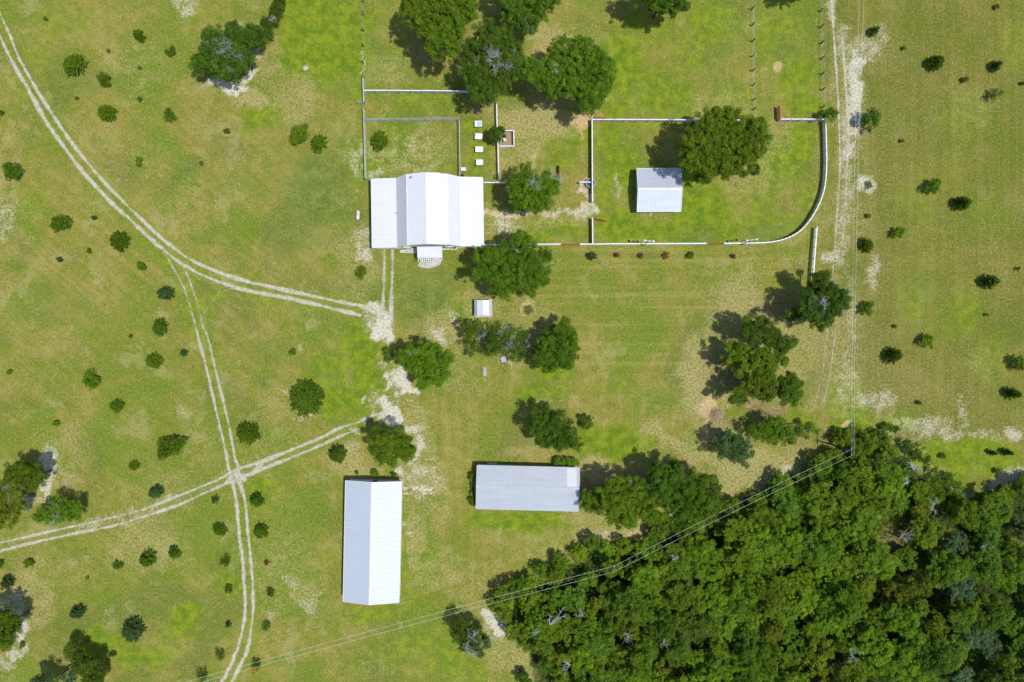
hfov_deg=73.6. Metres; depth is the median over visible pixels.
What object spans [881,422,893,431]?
bush
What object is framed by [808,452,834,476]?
woodland tree
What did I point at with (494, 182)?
board fence
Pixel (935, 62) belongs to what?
young conifer
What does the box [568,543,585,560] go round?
woodland tree
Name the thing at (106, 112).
bush
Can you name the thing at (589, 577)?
woodland tree
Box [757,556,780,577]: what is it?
woodland tree
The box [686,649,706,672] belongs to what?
woodland tree
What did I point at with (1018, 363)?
bush
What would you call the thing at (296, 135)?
bush
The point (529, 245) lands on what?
board fence
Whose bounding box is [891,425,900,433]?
bush
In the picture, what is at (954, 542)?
woodland tree
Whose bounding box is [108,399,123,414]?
bush
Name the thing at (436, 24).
tree
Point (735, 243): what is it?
board fence
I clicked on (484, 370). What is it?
block stack
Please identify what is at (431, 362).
tree
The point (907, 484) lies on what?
woodland tree
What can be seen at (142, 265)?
bush
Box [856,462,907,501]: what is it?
woodland tree
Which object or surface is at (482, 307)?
well house
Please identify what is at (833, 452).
woodland tree
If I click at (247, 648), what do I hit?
dirt track
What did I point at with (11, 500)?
tree
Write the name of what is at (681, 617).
woodland tree
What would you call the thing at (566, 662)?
dead tree
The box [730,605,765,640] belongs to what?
woodland tree
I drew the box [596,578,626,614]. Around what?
woodland tree
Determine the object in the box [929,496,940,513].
dead tree
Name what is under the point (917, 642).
woodland tree
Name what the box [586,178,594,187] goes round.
water trough
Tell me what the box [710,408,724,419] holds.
soil mound
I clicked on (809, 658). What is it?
woodland tree
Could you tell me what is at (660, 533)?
woodland tree
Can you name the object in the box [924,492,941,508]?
woodland tree
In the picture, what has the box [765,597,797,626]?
woodland tree
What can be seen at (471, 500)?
shrub
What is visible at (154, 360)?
bush
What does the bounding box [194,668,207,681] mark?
sapling
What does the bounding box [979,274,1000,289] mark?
young conifer
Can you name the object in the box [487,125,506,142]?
tree
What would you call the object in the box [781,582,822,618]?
woodland tree
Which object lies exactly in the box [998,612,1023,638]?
woodland tree
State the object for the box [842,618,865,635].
woodland tree
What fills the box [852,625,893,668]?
woodland tree
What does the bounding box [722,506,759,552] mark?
woodland tree
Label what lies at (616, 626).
woodland tree
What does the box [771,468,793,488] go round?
woodland tree
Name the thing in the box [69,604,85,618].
bush
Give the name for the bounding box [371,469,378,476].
bush
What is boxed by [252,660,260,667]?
sapling
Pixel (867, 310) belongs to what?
bush
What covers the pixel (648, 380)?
ground
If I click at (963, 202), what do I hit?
young conifer
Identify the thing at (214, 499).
sapling
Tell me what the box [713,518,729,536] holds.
woodland tree
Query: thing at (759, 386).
tree
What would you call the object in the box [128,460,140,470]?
bush
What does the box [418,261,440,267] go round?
path
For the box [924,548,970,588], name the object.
woodland tree
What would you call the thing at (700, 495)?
tree
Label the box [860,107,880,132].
tree
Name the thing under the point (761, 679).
woodland tree
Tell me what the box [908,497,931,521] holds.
woodland tree
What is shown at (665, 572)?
woodland tree
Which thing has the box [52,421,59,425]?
bush
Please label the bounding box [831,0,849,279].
dirt track
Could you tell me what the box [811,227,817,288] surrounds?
board fence
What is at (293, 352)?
bush
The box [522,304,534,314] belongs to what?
palm
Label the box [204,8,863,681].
power cable
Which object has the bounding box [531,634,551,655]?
woodland tree
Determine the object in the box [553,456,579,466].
shrub
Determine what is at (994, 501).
woodland tree
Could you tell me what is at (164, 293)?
bush
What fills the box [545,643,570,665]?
woodland tree
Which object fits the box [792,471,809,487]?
woodland tree
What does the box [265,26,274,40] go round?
tree
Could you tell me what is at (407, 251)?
path
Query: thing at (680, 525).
woodland tree
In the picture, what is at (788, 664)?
woodland tree
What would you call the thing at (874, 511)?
woodland tree
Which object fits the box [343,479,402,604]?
barn
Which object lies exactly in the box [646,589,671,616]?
woodland tree
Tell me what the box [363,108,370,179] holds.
wire fence
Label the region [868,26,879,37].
young conifer
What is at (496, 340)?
tree
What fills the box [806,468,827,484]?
woodland tree
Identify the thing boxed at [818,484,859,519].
woodland tree
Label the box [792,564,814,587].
woodland tree
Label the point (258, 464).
dirt track
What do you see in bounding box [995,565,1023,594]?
woodland tree
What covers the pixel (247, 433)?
bush
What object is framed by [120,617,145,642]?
bush
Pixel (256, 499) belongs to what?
bush
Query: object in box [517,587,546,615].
woodland tree
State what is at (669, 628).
woodland tree
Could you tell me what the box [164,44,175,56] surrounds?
bush
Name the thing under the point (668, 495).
tree
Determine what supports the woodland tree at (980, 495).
on the ground
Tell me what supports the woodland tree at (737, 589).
on the ground
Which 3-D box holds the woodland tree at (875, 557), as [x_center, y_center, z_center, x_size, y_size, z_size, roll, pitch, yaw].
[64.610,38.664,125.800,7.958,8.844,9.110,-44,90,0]
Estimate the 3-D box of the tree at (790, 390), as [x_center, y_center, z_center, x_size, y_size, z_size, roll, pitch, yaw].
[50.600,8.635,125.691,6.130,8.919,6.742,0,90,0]
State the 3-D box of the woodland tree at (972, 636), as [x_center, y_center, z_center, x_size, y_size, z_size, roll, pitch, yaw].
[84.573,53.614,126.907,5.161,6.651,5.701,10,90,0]
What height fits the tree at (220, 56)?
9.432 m
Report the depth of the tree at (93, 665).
124.52 m
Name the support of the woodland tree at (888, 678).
on the ground
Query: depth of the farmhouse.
125.75 m
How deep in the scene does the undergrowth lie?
128.83 m
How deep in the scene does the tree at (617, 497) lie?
121.26 m
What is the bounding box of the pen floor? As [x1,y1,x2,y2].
[500,132,512,145]
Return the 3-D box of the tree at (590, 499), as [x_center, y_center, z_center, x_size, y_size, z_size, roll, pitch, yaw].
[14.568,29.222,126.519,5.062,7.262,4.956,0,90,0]
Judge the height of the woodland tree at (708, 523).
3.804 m
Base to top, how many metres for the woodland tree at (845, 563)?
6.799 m
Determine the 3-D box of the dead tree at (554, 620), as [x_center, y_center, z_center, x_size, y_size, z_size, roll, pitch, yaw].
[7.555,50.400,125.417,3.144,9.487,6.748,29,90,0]
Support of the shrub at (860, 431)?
on the ground
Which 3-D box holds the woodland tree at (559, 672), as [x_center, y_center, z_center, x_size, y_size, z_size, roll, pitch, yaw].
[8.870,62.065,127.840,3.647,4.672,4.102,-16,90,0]
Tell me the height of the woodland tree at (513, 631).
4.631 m
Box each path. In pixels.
[400,250,416,252]
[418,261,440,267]
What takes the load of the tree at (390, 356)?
on the ground
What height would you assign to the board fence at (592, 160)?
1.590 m
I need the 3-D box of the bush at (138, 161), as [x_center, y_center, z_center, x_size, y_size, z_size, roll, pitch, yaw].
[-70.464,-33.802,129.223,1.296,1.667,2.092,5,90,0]
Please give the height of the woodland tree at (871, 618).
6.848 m
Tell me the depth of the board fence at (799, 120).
129.07 m
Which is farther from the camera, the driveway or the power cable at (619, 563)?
the driveway
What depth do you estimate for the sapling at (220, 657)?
128.77 m
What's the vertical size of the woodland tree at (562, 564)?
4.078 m
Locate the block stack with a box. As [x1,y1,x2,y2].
[482,367,486,375]
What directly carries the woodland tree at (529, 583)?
on the ground
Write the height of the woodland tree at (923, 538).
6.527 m
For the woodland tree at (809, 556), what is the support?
on the ground
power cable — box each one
[187,23,858,681]
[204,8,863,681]
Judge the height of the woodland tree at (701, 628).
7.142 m
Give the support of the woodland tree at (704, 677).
on the ground
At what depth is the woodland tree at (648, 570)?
124.33 m
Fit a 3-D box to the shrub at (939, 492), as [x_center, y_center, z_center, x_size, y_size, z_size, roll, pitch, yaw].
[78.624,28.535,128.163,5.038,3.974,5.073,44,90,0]
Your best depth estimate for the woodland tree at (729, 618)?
124.61 m
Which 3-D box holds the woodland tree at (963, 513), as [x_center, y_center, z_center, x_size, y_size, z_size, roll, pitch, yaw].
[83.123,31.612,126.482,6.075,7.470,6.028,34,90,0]
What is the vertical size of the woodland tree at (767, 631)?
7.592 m
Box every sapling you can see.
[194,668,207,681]
[211,495,219,503]
[214,650,224,661]
[220,555,230,566]
[224,586,232,593]
[250,666,259,674]
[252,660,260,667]
[260,620,270,630]
[265,587,274,597]
[867,180,872,188]
[988,88,1004,100]
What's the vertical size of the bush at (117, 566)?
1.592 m
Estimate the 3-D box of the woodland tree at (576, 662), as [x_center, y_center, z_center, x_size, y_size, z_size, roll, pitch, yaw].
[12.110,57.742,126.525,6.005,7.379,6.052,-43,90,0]
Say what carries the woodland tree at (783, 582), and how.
on the ground
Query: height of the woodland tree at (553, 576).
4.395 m
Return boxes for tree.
[0,479,33,529]
[0,603,30,651]
[3,460,51,497]
[28,666,77,681]
[31,494,82,527]
[62,637,88,660]
[70,653,111,681]
[188,19,267,83]
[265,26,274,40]
[366,425,416,468]
[382,346,394,363]
[396,338,455,389]
[398,0,480,61]
[450,617,501,658]
[457,17,527,104]
[459,320,531,363]
[469,229,551,300]
[486,595,499,612]
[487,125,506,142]
[492,583,513,611]
[493,604,512,624]
[498,0,560,34]
[502,620,522,640]
[504,161,563,214]
[507,578,524,597]
[516,636,532,652]
[517,33,617,117]
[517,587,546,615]
[519,620,536,639]
[520,572,538,590]
[521,602,556,644]
[526,404,583,451]
[529,315,580,373]
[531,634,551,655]
[532,561,547,579]
[537,655,554,674]
[538,247,552,262]
[544,611,572,646]
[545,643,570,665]
[546,569,564,585]
[546,585,563,606]
[548,607,567,624]
[549,664,568,681]
[552,553,570,570]
[560,582,585,611]
[560,639,598,673]
[562,660,569,676]
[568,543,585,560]
[569,603,597,630]
[572,616,617,659]
[574,661,603,681]
[579,487,601,513]
[579,568,597,586]
[583,533,600,552]
[585,592,606,615]
[595,475,670,530]
[595,657,618,681]
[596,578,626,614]
[596,639,626,666]
[598,539,616,559]
[601,554,623,577]
[602,610,623,635]
[610,644,657,681]
[611,584,655,624]
[615,536,632,555]
[619,611,645,642]
[623,556,642,577]
[624,558,660,596]
[629,630,658,660]
[631,538,650,560]
[633,0,691,19]
[638,670,664,681]
[642,457,692,522]
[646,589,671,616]
[647,523,666,544]
[647,606,680,647]
[648,543,665,562]
[651,653,676,679]
[652,559,680,592]
[661,517,676,534]
[661,540,702,580]
[664,636,692,667]
[665,578,699,612]
[665,672,700,681]
[671,608,689,630]
[674,520,694,540]
[678,105,773,182]
[678,605,722,639]
[679,465,727,520]
[680,532,716,562]
[685,516,704,533]
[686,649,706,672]
[687,662,717,681]
[689,548,722,586]
[691,581,727,617]
[698,513,720,527]
[701,566,736,607]
[702,651,732,677]
[706,543,738,579]
[707,634,730,655]
[710,670,733,681]
[711,605,742,641]
[712,427,754,468]
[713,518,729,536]
[716,505,731,519]
[719,339,789,378]
[720,640,750,672]
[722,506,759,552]
[723,585,757,619]
[724,496,741,513]
[724,566,767,605]
[728,366,777,407]
[728,537,766,583]
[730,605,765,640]
[731,627,767,664]
[733,670,756,681]
[739,523,785,570]
[740,312,799,356]
[740,504,779,537]
[745,574,788,621]
[746,640,786,681]
[747,415,821,446]
[748,492,767,510]
[753,668,777,681]
[756,620,784,649]
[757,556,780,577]
[762,480,780,500]
[764,513,803,556]
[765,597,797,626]
[768,644,800,679]
[770,483,807,519]
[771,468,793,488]
[771,620,798,644]
[772,570,801,597]
[774,370,804,407]
[776,666,809,681]
[778,540,803,568]
[780,269,852,332]
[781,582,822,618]
[787,636,810,664]
[791,514,812,536]
[791,526,840,568]
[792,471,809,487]
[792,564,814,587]
[797,479,836,522]
[798,616,825,646]
[800,658,831,681]
[801,632,834,670]
[804,509,837,534]
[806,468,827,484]
[806,598,846,635]
[807,578,832,601]
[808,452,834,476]
[811,551,843,583]
[817,582,868,627]
[818,106,838,122]
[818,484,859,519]
[820,524,846,554]
[825,447,846,465]
[826,533,863,578]
[827,571,852,593]
[828,461,853,487]
[832,629,859,655]
[833,429,852,446]
[833,497,877,543]
[834,650,871,681]
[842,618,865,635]
[844,457,878,500]
[845,529,893,572]
[846,448,873,471]
[847,438,863,453]
[848,648,862,663]
[849,574,876,602]
[851,517,885,546]
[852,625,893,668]
[853,483,890,520]
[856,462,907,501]
[858,433,878,454]
[859,649,888,677]
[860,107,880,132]
[861,605,890,638]
[867,545,900,579]
[874,429,891,447]
[876,443,899,462]
[877,666,898,681]
[878,479,911,517]
[878,638,915,674]
[879,598,921,638]
[882,580,910,604]
[890,639,929,681]
[892,546,919,571]
[894,625,929,658]
[897,472,910,486]
[898,568,937,597]
[899,530,911,541]
[902,595,929,619]
[903,513,946,549]
[905,480,930,499]
[907,462,920,470]
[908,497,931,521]
[910,670,938,681]
[917,636,961,677]
[920,609,950,639]
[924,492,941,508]
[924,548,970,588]
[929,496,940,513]
[936,530,968,557]
[940,576,976,603]
[940,596,980,633]
[940,632,969,666]
[944,495,989,530]
[947,488,967,508]
[950,666,974,681]
[959,621,990,647]
[961,547,1002,587]
[968,521,1005,556]
[969,632,1002,660]
[972,589,1015,633]
[973,490,1012,531]
[973,492,988,506]
[987,652,1023,681]
[993,482,1016,503]
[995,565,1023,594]
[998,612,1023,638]
[1000,539,1023,579]
[1006,630,1023,658]
[1008,478,1023,497]
[1010,519,1023,540]
[1014,473,1023,498]
[1016,584,1023,602]
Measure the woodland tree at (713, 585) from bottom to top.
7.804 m
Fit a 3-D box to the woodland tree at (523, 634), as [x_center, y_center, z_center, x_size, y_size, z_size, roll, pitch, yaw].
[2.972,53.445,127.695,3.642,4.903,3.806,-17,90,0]
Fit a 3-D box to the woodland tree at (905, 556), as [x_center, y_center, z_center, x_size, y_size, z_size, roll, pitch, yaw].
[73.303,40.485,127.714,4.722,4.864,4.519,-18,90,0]
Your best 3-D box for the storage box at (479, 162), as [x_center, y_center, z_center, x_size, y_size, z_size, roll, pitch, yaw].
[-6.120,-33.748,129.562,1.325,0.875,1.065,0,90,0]
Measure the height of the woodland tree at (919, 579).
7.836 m
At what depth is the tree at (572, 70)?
120.00 m
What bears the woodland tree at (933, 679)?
on the ground
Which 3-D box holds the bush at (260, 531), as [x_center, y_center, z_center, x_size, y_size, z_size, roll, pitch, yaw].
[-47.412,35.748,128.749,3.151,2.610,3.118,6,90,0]
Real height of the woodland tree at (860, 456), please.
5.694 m
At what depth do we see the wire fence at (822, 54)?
129.01 m
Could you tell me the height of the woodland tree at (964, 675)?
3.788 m
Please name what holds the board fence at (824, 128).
on the ground
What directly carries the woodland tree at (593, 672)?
on the ground
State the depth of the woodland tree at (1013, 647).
126.13 m
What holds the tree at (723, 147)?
on the ground
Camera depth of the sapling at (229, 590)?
128.86 m
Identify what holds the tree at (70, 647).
on the ground
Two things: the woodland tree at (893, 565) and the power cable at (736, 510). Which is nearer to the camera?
the power cable at (736, 510)
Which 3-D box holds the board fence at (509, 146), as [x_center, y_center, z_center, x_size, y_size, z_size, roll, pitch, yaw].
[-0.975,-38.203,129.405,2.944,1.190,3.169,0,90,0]
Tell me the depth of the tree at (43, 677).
124.92 m
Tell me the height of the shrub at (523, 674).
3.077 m
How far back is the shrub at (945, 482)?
128.08 m
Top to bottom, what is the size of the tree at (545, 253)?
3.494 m
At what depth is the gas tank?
129.22 m
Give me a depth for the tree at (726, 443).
124.34 m
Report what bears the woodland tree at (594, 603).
on the ground
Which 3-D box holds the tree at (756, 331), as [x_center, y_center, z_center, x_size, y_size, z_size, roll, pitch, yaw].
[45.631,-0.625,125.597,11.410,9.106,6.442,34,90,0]
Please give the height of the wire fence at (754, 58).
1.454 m
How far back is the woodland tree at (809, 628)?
125.89 m
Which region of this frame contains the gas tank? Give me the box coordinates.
[356,210,359,219]
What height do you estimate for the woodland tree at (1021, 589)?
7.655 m
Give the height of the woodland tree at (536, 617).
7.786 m
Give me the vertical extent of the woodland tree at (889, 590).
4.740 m
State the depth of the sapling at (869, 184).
129.12 m
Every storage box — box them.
[475,121,481,127]
[475,133,482,139]
[475,146,482,152]
[476,159,482,165]
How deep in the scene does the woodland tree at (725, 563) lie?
124.50 m
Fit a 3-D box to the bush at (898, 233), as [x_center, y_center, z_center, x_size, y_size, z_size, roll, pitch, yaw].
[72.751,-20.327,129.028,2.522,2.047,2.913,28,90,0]
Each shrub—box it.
[260,0,286,31]
[467,472,475,506]
[514,669,531,681]
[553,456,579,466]
[580,415,594,429]
[750,163,760,175]
[831,426,850,444]
[851,424,879,437]
[902,439,930,463]
[919,480,951,501]
[930,466,963,492]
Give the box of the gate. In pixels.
[777,105,780,120]
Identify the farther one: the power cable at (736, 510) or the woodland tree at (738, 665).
the woodland tree at (738, 665)
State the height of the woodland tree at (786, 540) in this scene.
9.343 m
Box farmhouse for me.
[371,172,483,248]
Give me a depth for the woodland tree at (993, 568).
123.30 m
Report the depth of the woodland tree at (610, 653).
125.11 m
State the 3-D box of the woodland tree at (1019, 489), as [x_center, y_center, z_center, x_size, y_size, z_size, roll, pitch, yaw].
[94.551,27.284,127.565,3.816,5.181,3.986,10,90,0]
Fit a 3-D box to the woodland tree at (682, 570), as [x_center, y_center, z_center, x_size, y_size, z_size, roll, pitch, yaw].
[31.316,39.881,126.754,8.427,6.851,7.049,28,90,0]
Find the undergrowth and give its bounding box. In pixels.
[492,434,1023,681]
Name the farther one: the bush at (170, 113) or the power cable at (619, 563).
the bush at (170, 113)
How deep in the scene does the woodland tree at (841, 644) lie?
125.69 m
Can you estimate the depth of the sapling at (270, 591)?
129.04 m
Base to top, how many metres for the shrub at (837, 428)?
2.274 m
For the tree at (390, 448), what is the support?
on the ground
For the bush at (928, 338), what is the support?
on the ground
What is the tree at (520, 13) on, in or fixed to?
on the ground
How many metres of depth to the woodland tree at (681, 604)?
123.89 m
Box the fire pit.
[499,355,508,363]
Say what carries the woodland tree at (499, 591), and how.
on the ground
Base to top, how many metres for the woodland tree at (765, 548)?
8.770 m
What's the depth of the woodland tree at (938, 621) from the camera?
125.33 m
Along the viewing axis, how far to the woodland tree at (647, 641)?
125.54 m
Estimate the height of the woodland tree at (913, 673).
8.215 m
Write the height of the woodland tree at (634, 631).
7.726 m
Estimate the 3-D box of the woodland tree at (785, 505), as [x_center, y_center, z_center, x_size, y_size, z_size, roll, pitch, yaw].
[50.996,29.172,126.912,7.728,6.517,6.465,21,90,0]
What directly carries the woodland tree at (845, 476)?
on the ground
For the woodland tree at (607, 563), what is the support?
on the ground
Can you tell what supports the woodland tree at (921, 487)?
on the ground
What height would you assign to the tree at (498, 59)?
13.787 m
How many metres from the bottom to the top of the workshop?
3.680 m
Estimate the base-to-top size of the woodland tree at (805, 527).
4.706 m
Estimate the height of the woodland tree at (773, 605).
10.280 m
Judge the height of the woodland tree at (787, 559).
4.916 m
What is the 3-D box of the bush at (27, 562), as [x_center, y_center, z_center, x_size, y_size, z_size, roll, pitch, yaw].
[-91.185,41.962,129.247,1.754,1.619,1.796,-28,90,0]
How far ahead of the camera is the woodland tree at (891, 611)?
122.96 m
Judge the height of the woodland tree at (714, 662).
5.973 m
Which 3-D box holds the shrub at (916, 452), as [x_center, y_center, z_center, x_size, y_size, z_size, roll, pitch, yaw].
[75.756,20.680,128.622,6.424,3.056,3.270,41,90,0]
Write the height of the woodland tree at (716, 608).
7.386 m
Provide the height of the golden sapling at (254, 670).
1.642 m
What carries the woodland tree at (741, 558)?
on the ground
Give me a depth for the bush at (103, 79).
128.28 m
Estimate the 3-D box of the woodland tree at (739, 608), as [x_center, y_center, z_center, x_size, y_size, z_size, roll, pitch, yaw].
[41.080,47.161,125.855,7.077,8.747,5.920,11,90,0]
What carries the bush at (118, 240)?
on the ground
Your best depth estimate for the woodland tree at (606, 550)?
127.18 m
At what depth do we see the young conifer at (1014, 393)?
128.23 m
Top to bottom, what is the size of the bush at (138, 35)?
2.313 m
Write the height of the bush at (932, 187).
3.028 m
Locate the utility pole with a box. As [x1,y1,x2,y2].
[833,444,852,454]
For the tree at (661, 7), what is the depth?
121.21 m
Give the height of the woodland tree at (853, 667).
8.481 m
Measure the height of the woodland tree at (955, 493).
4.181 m
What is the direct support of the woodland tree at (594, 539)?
on the ground
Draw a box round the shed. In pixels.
[636,168,682,212]
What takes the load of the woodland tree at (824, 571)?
on the ground
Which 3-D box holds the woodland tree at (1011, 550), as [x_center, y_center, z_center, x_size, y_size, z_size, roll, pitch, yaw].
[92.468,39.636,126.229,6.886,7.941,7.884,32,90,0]
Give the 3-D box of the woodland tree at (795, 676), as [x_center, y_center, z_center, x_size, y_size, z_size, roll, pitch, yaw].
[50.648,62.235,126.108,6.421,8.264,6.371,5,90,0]
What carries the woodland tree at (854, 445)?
on the ground
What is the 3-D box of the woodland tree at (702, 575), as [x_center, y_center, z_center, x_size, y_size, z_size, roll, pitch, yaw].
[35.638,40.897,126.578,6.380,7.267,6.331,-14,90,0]
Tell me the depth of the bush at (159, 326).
128.56 m
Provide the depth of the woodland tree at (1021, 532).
126.45 m
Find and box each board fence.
[362,77,364,103]
[364,90,487,93]
[483,182,505,183]
[484,243,560,245]
[496,104,498,179]
[499,130,514,147]
[579,243,706,244]
[591,119,592,202]
[591,119,739,122]
[722,242,749,244]
[750,119,826,243]
[778,119,824,121]
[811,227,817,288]
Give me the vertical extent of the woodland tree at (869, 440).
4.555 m
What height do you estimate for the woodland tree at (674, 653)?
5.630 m
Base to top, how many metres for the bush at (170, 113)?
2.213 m
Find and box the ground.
[0,0,1023,681]
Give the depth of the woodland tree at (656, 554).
126.60 m
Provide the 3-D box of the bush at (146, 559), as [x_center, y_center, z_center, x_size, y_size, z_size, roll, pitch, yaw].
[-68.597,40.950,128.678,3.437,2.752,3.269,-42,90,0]
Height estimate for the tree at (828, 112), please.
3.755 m
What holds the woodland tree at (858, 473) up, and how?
on the ground
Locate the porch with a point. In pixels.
(430, 254)
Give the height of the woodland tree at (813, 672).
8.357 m
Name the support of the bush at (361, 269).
on the ground
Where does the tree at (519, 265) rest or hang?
on the ground
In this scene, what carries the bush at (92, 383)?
on the ground
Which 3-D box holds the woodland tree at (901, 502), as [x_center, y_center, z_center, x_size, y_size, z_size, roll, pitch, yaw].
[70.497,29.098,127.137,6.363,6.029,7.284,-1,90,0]
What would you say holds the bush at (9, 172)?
on the ground
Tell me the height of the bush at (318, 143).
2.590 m
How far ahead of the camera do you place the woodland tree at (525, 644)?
126.97 m
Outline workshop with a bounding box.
[476,464,579,511]
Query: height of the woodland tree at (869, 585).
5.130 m
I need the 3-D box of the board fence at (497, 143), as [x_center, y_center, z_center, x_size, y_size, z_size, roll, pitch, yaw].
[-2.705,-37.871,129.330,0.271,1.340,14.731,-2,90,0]
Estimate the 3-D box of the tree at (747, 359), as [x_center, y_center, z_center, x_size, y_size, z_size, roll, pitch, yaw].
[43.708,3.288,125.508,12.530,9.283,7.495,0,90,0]
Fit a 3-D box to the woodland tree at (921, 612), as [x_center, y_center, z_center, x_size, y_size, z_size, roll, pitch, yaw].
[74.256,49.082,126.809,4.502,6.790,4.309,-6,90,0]
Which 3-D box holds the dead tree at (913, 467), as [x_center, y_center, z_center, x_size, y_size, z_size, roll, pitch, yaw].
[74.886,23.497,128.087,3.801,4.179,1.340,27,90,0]
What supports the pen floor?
on the ground
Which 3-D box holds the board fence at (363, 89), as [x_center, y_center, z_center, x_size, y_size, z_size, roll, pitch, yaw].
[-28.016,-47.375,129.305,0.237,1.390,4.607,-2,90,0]
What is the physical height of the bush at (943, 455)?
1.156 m
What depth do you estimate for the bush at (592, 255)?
128.95 m
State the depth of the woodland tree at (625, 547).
126.92 m
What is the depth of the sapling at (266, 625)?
128.68 m
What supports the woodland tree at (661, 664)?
on the ground
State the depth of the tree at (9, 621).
122.03 m
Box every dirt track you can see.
[0,13,376,316]
[0,412,381,551]
[164,253,254,681]
[814,322,836,403]
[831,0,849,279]
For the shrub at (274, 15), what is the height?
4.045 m
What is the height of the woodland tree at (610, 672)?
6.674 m
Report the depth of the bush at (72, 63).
128.11 m
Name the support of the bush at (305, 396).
on the ground
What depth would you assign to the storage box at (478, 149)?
129.22 m
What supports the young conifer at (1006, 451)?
on the ground
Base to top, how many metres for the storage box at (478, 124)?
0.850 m
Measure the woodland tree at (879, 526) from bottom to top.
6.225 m
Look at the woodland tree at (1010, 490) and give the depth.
126.76 m
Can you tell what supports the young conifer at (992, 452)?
on the ground
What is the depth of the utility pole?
125.02 m
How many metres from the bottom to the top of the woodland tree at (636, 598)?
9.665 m
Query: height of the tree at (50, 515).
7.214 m
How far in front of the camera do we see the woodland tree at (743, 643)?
123.12 m
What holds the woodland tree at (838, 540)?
on the ground
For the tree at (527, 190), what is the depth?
120.85 m
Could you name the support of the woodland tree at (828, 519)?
on the ground
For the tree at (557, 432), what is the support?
on the ground
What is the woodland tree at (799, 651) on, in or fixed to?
on the ground
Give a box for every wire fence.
[361,0,363,77]
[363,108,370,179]
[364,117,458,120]
[459,119,459,175]
[751,6,755,109]
[819,8,825,107]
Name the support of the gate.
attached to the board fence at (799, 120)
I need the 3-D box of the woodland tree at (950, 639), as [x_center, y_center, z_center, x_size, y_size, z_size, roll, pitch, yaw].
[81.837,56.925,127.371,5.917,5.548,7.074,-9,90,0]
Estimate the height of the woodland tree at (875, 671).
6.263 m
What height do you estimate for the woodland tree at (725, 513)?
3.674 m
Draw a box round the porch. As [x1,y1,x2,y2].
[417,246,442,262]
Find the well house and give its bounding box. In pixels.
[474,299,491,316]
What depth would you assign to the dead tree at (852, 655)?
122.45 m
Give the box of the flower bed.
[442,246,456,249]
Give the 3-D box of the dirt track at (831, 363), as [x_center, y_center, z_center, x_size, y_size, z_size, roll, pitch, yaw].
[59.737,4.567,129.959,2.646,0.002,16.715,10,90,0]
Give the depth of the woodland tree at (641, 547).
126.94 m
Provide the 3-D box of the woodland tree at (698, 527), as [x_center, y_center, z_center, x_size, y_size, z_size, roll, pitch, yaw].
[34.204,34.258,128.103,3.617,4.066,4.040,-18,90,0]
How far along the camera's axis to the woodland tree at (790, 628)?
125.75 m
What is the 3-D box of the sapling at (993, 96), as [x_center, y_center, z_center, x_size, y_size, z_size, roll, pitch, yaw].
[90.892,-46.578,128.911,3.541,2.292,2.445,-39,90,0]
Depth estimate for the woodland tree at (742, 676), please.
125.71 m
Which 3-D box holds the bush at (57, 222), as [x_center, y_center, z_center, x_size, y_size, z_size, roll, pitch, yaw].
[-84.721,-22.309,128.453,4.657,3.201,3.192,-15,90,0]
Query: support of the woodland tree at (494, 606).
on the ground
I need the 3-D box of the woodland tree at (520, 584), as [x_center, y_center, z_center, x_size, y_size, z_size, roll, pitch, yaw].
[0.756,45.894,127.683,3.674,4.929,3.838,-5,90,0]
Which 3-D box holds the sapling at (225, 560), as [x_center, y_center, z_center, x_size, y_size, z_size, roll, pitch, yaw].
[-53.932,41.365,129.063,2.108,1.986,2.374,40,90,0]
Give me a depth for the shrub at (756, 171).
128.73 m
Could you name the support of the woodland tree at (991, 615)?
on the ground
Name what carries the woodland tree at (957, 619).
on the ground
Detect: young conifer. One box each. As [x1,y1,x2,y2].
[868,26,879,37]
[883,346,902,364]
[925,55,944,72]
[953,196,972,210]
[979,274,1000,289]
[987,449,997,455]
[990,60,1001,73]
[1002,448,1013,455]
[1003,387,1021,400]
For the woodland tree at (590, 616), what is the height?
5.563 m
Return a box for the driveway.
[380,249,394,319]
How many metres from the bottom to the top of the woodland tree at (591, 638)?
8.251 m
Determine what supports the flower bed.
on the ground
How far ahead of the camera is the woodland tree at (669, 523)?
127.28 m
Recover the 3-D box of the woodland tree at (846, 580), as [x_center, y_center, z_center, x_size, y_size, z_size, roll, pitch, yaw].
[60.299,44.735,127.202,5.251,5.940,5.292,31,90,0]
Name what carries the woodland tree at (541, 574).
on the ground
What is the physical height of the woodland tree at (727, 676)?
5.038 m
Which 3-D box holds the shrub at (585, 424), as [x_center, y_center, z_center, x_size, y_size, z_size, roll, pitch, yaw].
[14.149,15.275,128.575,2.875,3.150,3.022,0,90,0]
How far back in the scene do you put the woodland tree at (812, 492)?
123.70 m
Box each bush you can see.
[0,575,14,588]
[2,161,23,180]
[19,642,24,648]
[23,558,34,568]
[49,214,70,232]
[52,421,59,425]
[62,53,87,76]
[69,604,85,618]
[81,369,99,390]
[96,71,109,86]
[97,104,116,121]
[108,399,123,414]
[109,230,130,252]
[112,562,122,569]
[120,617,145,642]
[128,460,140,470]
[132,29,146,42]
[135,157,141,166]
[137,261,146,270]
[139,550,156,567]
[145,352,163,369]
[147,484,164,498]
[152,317,168,337]
[156,286,174,300]
[156,436,187,460]
[163,107,176,121]
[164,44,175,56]
[168,545,180,559]
[180,349,187,356]
[212,523,227,536]
[223,128,230,133]
[236,421,259,446]
[249,491,264,506]
[252,522,268,538]
[289,123,308,145]
[289,349,295,354]
[289,379,325,417]
[310,133,328,153]
[327,444,347,463]
[355,266,366,278]
[370,130,388,151]
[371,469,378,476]
[587,251,596,260]
[686,251,694,258]
[859,236,874,253]
[861,301,874,316]
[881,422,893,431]
[891,226,906,238]
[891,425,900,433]
[917,333,933,348]
[924,177,940,194]
[939,452,945,458]
[962,76,969,81]
[1011,354,1023,372]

